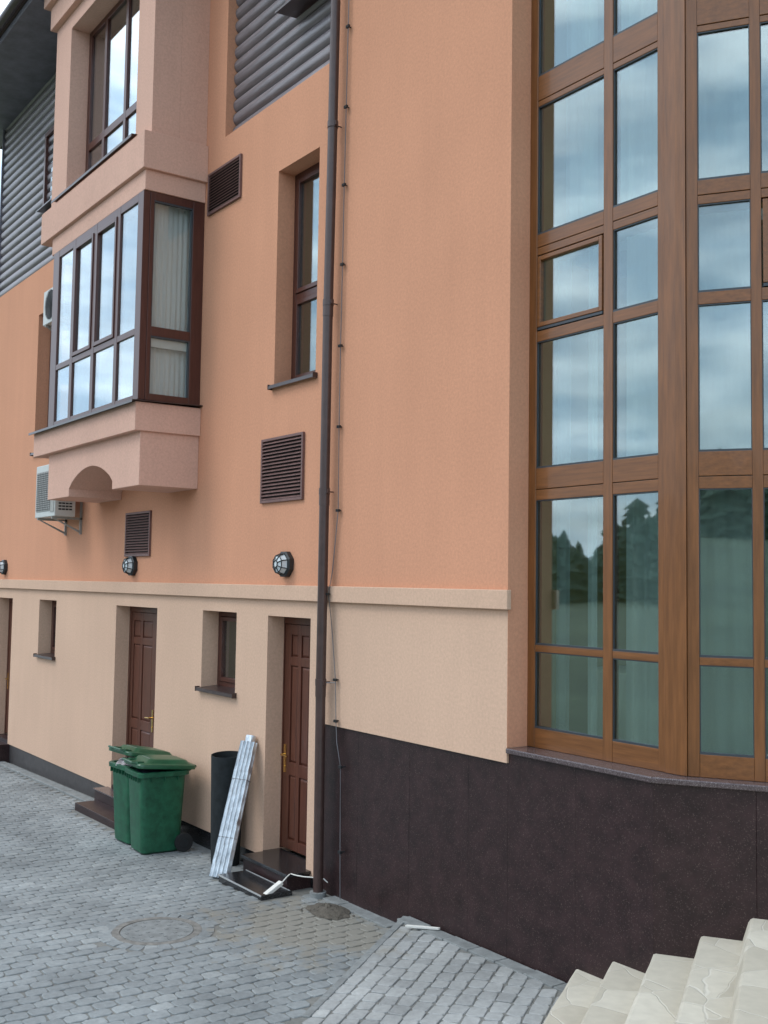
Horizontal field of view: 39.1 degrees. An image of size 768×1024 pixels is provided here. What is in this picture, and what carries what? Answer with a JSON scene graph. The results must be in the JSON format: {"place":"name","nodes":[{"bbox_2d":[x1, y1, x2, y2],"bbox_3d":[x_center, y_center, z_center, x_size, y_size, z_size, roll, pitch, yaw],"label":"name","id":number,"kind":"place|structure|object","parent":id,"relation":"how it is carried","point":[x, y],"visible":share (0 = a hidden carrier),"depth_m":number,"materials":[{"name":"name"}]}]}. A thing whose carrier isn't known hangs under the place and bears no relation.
{"place":"outdoors","nodes":[
{"label":"outdoors","id":0,"kind":"place"},
{"bbox_2d":[0,0,9,191],"label":"sky","id":1,"kind":"structure","parent":0,"point":[3,3],"materials":[{"name":"white"}]},
{"bbox_2d":[0,763,389,1023],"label":"paving","id":2,"kind":"structure","parent":0,"point":[39,863],"depth_m":8.66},
{"bbox_2d":[0,734,9,762],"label":"door steps","id":3,"kind":"structure","parent":2,"relation":"on","point":[4,750],"depth_m":17.84,"materials":[{"name":"brown stone"}]},
{"bbox_2d":[0,761,93,801],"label":"kerb","id":4,"kind":"structure","parent":2,"relation":"on","point":[51,784],"depth_m":15.73,"materials":[{"name":"grey concrete"}]},
{"bbox_2d":[75,784,114,829],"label":"door steps","id":5,"kind":"structure","parent":2,"relation":"on","point":[99,808],"depth_m":13.64,"materials":[{"name":"brown stone"}]},
{"bbox_2d":[108,745,171,844],"bbox_3d":[-2.747,3.172,12.268,0.712,1.065,0.530,4,-5,-39],"label":"wheeled bin","id":6,"kind":"object","parent":2,"relation":"on","point":[121,805],"visible":0.36,"depth_m":12.08,"materials":[{"name":"green plastic"}]},
{"bbox_2d":[116,756,134,765],"bbox_3d":[-2.831,2.843,12.228,0.427,0.161,0.415,4,-5,-35],"label":"rubbish bag","id":7,"kind":"object","parent":6,"relation":"in","point":[121,761],"visible":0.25,"depth_m":12.14,"materials":[{"name":"white plastic"}]},
{"bbox_2d":[111,917,201,945],"bbox_3d":[-1.843,3.409,8.782,0.720,0.030,0.720,4,-5,-35],"label":"manhole cover","id":8,"kind":"object","parent":2,"relation":"on","point":[156,931],"visible":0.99,"depth_m":8.77,"materials":[{"name":"metal"}]},
{"bbox_2d":[122,755,196,854],"bbox_3d":[-2.474,3.172,11.820,0.724,1.005,0.530,3,-4,-32],"label":"wheeled bin","id":9,"kind":"object","parent":2,"relation":"on","point":[156,802],"visible":0.98,"depth_m":11.64,"materials":[{"name":"green plastic"}]},
{"bbox_2d":[133,769,166,776],"bbox_3d":[-2.553,2.848,11.786,0.403,0.119,0.416,4,-5,-35],"label":"rubbish bag","id":10,"kind":"object","parent":9,"relation":"in","point":[148,770],"visible":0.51,"depth_m":11.72,"materials":[{"name":"black plastic"}]},
{"bbox_2d":[211,751,240,865],"bbox_3d":[-1.625,3.050,11.149,0.338,1.117,0.332,-1,-4,20],"label":"roofing felt roll","id":11,"kind":"object","parent":2,"relation":"on","point":[223,763],"visible":0.5,"depth_m":11.03,"materials":[{"name":"black"}]},
{"bbox_2d":[209,735,257,877],"bbox_3d":[-1.480,2.923,10.793,0.185,1.403,0.106,2,-24,19],"label":"metal strip bundle","id":12,"kind":"object","parent":2,"relation":"on","point":[223,857],"visible":0.99,"depth_m":10.74,"materials":[{"name":"grey metal"}]},
{"bbox_2d":[218,848,310,900],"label":"door steps","id":13,"kind":"structure","parent":2,"relation":"on","point":[261,873],"depth_m":10.21,"materials":[{"name":"brown stone"}]},
{"bbox_2d":[263,873,327,893],"bbox_3d":[-0.821,3.398,9.854,0.599,0.169,0.210,2,-4,-11],"label":"extension lead","id":14,"kind":"object","parent":13,"relation":"on","point":[275,887],"visible":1,"depth_m":9.80,"materials":[{"name":"white plastic"}]},
{"bbox_2d":[291,851,305,857],"bbox_3d":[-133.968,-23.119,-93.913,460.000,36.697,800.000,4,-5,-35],"label":"threshold","id":15,"kind":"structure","parent":13,"relation":"on","point":[298,854],"depth_m":12.76,"materials":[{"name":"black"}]},
{"bbox_2d":[300,902,354,919],"bbox_3d":[-0.484,3.414,9.346,0.379,0.069,0.489,4,-5,-35],"label":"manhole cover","id":16,"kind":"object","parent":2,"relation":"on","point":[329,911],"visible":1,"depth_m":9.28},
{"bbox_2d":[302,916,408,1017],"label":"ramp kerb","id":17,"kind":"structure","parent":2,"relation":"on","point":[330,991],"depth_m":7.76,"materials":[{"name":"grey concrete"}]},
{"bbox_2d":[192,842,566,991],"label":"border kerb","id":18,"kind":"structure","parent":2,"relation":"on","point":[501,961],"depth_m":8.27,"materials":[{"name":"grey concrete"}]},
{"bbox_2d":[0,0,767,982],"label":"hotel building","id":19,"kind":"structure","parent":2,"relation":"on","point":[486,804],"depth_m":9.42,"materials":[{"name":"orange paint"}]},
{"bbox_2d":[0,560,7,574],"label":"wall lamp","id":20,"kind":"object","parent":19,"relation":"attached to","point":[3,566],"visible":1,"depth_m":18.40,"materials":[{"name":"black metal"}]},
{"bbox_2d":[4,598,12,732],"bbox_3d":[-6.295,2.623,18.475,0.142,2.370,0.910,4,-5,-35],"label":"door","id":21,"kind":"structure","parent":19,"relation":"in","point":[7,678],"depth_m":18.74,"materials":[{"name":"brown wood"}]},
{"bbox_2d":[30,336,50,455],"bbox_3d":[-5.336,-2.089,17.351,0.326,2.344,0.890,4,-5,-35],"label":"window","id":22,"kind":"structure","parent":19,"relation":"in","point":[31,454],"depth_m":17.71,"materials":[{"name":"brown glass"}]},
{"bbox_2d":[35,126,53,212],"bbox_3d":[-5.234,-5.589,17.400,0.314,1.330,1.200,4,-5,-35],"label":"window","id":23,"kind":"structure","parent":19,"relation":"in","point":[46,205],"depth_m":17.76,"materials":[{"name":"brown glass"}]},
{"bbox_2d":[33,600,56,660],"bbox_3d":[-5.080,1.788,16.652,0.326,0.924,0.880,4,-5,-35],"label":"window","id":24,"kind":"structure","parent":19,"relation":"in","point":[50,656],"depth_m":16.93,"materials":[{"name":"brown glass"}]},
{"bbox_2d":[43,281,71,343],"bbox_3d":[-4.761,-2.947,16.091,0.383,0.760,0.824,4,-5,-35],"label":"air conditioner","id":25,"kind":"object","parent":19,"relation":"attached to","point":[47,311],"visible":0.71,"depth_m":16.02,"materials":[{"name":"grey"}]},
{"bbox_2d":[35,464,82,535],"bbox_3d":[-4.714,-0.174,15.722,0.454,1.000,0.874,4,-5,-35],"label":"air conditioner","id":26,"kind":"object","parent":19,"relation":"attached to","point":[46,509],"visible":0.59,"depth_m":15.56,"materials":[{"name":"grey"}]},
{"bbox_2d":[60,256,72,393],"bbox_3d":[-4.178,-2.309,14.957,0.676,2.400,0.070,4,-5,-35],"label":"oriel window","id":27,"kind":"structure","parent":19,"relation":"in","point":[68,260],"depth_m":14.81,"materials":[{"name":"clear glass"}]},
{"bbox_2d":[51,0,136,203],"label":"window","id":28,"kind":"structure","parent":19,"relation":"in","point":[129,111],"depth_m":14.42,"materials":[{"name":"wood"}]},
{"bbox_2d":[48,190,149,426],"bbox_3d":[-3.612,-2.396,13.494,0.094,2.400,3.095,4,-5,-35],"label":"oriel window","id":29,"kind":"structure","parent":19,"relation":"in","point":[96,346],"depth_m":13.36,"materials":[{"name":"wood"}]},
{"bbox_2d":[76,216,137,413],"bbox_3d":[-3.484,-2.353,13.616,0.067,2.330,2.600,4,-5,-35],"label":"window pane","id":30,"kind":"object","parent":19,"relation":"hanging from","point":[105,381],"visible":0.32,"depth_m":13.60,"materials":[{"name":"clear glass"}]},
{"bbox_2d":[122,556,137,575],"bbox_3d":[-3.280,0.690,13.889,0.142,0.249,0.249,4,-5,-35],"label":"wall lamp","id":31,"kind":"object","parent":19,"relation":"attached to","point":[129,565],"visible":1,"depth_m":13.83,"materials":[{"name":"black metal"}]},
{"bbox_2d":[124,510,151,556],"bbox_3d":[-3.152,0.283,13.843,0.029,0.570,0.800,4,-5,-35],"label":"vent grille","id":32,"kind":"object","parent":19,"relation":"attached to","point":[137,533],"visible":1,"depth_m":13.83,"materials":[{"name":"brown metal"}]},
{"bbox_2d":[126,606,156,756],"bbox_3d":[-3.009,2.370,13.849,0.142,2.370,1.390,4,-5,-35],"label":"door","id":33,"kind":"structure","parent":19,"relation":"in","point":[143,626],"depth_m":14.06,"materials":[{"name":"brown wood"}]},
{"bbox_2d":[150,348,186,397],"bbox_3d":[-2.514,-1.560,12.495,0.530,0.630,0.038,4,-5,-35],"label":"curtain","id":34,"kind":"object","parent":19,"relation":"hanging from","point":[167,372],"visible":0.73,"depth_m":12.51,"materials":[{"name":"white fabric"}]},
{"bbox_2d":[152,203,188,330],"bbox_3d":[-2.510,-2.833,12.566,0.490,1.480,0.038,4,-5,-35],"label":"curtain","id":35,"kind":"object","parent":19,"relation":"hanging from","point":[170,268],"visible":0.73,"depth_m":12.58,"materials":[{"name":"white fabric"}]},
{"bbox_2d":[144,191,204,404],"bbox_3d":[-2.419,-2.444,12.481,0.676,2.400,0.070,4,-5,-35],"label":"oriel window","id":36,"kind":"structure","parent":19,"relation":"in","point":[157,337],"depth_m":12.53,"materials":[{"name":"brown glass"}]},
{"bbox_2d":[195,611,236,697],"bbox_3d":[-1.730,1.534,11.936,0.326,0.934,0.900,4,-5,-35],"label":"window","id":37,"kind":"structure","parent":19,"relation":"in","point":[225,686],"depth_m":12.21,"materials":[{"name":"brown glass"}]},
{"bbox_2d":[207,153,242,216],"bbox_3d":[-1.817,-3.709,12.303,0.029,0.495,0.810,4,-5,-35],"label":"vent grille","id":38,"kind":"object","parent":19,"relation":"attached to","point":[224,185],"visible":1,"depth_m":12.29,"materials":[{"name":"brown metal"}]},
{"bbox_2d":[260,432,304,503],"bbox_3d":[-1.031,-0.436,10.907,0.029,0.665,0.840,4,-5,-35],"label":"vent grille","id":39,"kind":"object","parent":19,"relation":"attached to","point":[282,469],"visible":1,"depth_m":10.89,"materials":[{"name":"brown metal"}]},
{"bbox_2d":[272,551,293,576],"bbox_3d":[-1.018,0.515,10.705,0.142,0.249,0.249,4,-5,-35],"label":"wall lamp","id":40,"kind":"object","parent":19,"relation":"attached to","point":[283,564],"visible":1,"depth_m":10.64,"materials":[{"name":"black metal"}]},
{"bbox_2d":[267,162,319,389],"bbox_3d":[-0.794,-2.434,10.958,0.326,2.334,0.890,4,-5,-35],"label":"window","id":41,"kind":"structure","parent":19,"relation":"in","point":[302,295],"depth_m":11.24,"materials":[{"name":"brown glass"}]},
{"bbox_2d":[279,617,310,855],"bbox_3d":[-0.787,2.199,10.722,0.142,2.370,0.890,4,-5,-35],"label":"door","id":42,"kind":"structure","parent":19,"relation":"in","point":[296,655],"depth_m":10.86,"materials":[{"name":"brown wood"}]},
{"bbox_2d":[275,0,317,17],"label":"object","id":43,"kind":"structure","parent":19,"relation":"in","point":[291,8],"depth_m":11.12,"materials":[{"name":"black glass"}]},
{"bbox_2d":[310,0,341,898],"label":"downpipe","id":44,"kind":"object","parent":19,"relation":"attached to","point":[318,891],"visible":1,"depth_m":10.05,"materials":[{"name":"metal"}]},
{"bbox_2d":[326,1,350,899],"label":"earthing wire","id":45,"kind":"object","parent":19,"relation":"attached to","point":[339,426],"visible":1,"depth_m":10.04,"materials":[{"name":"grey metal"}]},
{"bbox_2d":[556,258,571,730],"bbox_3d":[1.397,-0.092,8.376,0.033,3.780,0.162,3,-4,-30],"label":"curtain","id":46,"kind":"object","parent":19,"relation":"hanging from","point":[563,457],"visible":0.82,"depth_m":8.38,"materials":[{"name":"white fabric"}]},
{"bbox_2d":[566,0,603,222],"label":"curtain","id":47,"kind":"object","parent":19,"relation":"hanging from","point":[575,126],"visible":0.52,"depth_m":8.46,"materials":[{"name":"white fabric"}]},
{"bbox_2d":[584,0,597,215],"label":"curtain","id":48,"kind":"object","parent":19,"relation":"hanging from","point":[591,136],"visible":0.75,"depth_m":8.23,"materials":[{"name":"white fabric"}]},
{"bbox_2d":[588,246,597,735],"bbox_3d":[1.562,-0.111,8.050,0.048,3.780,0.100,2,-4,-21],"label":"curtain","id":49,"kind":"object","parent":19,"relation":"hanging from","point":[592,501],"visible":0.74,"depth_m":8.06,"materials":[{"name":"white fabric"}]},
{"bbox_2d":[527,0,664,771],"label":"bow window","id":50,"kind":"structure","parent":19,"relation":"in","point":[612,476],"depth_m":7.72,"materials":[{"name":"brown wood"}]},
{"bbox_2d":[621,0,657,202],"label":"curtain","id":51,"kind":"object","parent":19,"relation":"hanging from","point":[639,141],"visible":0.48,"depth_m":7.90,"materials":[{"name":"white fabric"}]},
{"bbox_2d":[626,228,657,745],"bbox_3d":[1.891,-0.135,7.607,0.041,3.780,0.470,4,-5,-35],"label":"curtain","id":52,"kind":"object","parent":19,"relation":"hanging from","point":[642,535],"visible":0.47,"depth_m":7.69,"materials":[{"name":"white fabric"}]},
{"bbox_2d":[698,29,748,177],"bbox_3d":[2.314,-4.159,7.508,0.420,3.950,0.039,-1,-4,22],"label":"curtain","id":53,"kind":"object","parent":19,"relation":"hanging from","point":[723,94],"visible":0.52,"depth_m":7.41,"materials":[{"name":"white fabric"}]},
{"bbox_2d":[699,209,752,754],"bbox_3d":[2.253,-0.153,7.244,0.420,3.780,0.040,-1,-4,22],"label":"curtain","id":54,"kind":"object","parent":19,"relation":"hanging from","point":[726,622],"visible":0.67,"depth_m":7.24,"materials":[{"name":"white fabric"}]},
{"bbox_2d":[685,0,767,781],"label":"bow window","id":55,"kind":"structure","parent":19,"relation":"in","point":[739,468],"depth_m":6.99,"materials":[{"name":"brown wood"}]},
{"bbox_2d":[295,924,561,1023],"bbox_3d":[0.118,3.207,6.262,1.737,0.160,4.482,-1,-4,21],"label":"ramp paving","id":56,"kind":"structure","parent":2,"relation":"on","point":[518,1009],"depth_m":7.35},
{"bbox_2d":[405,924,439,929],"bbox_3d":[0.305,3.279,8.546,0.278,0.018,0.031,0,-4,13],"label":"wood offcut","id":57,"kind":"object","parent":56,"relation":"on","point":[422,927],"visible":1,"depth_m":8.54,"materials":[{"name":"white wood"}]},
{"bbox_2d":[543,918,767,1023],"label":"stone stairs","id":58,"kind":"structure","parent":2,"relation":"on","point":[719,981],"depth_m":6.17,"materials":[{"name":"beige stone"}]}
]}

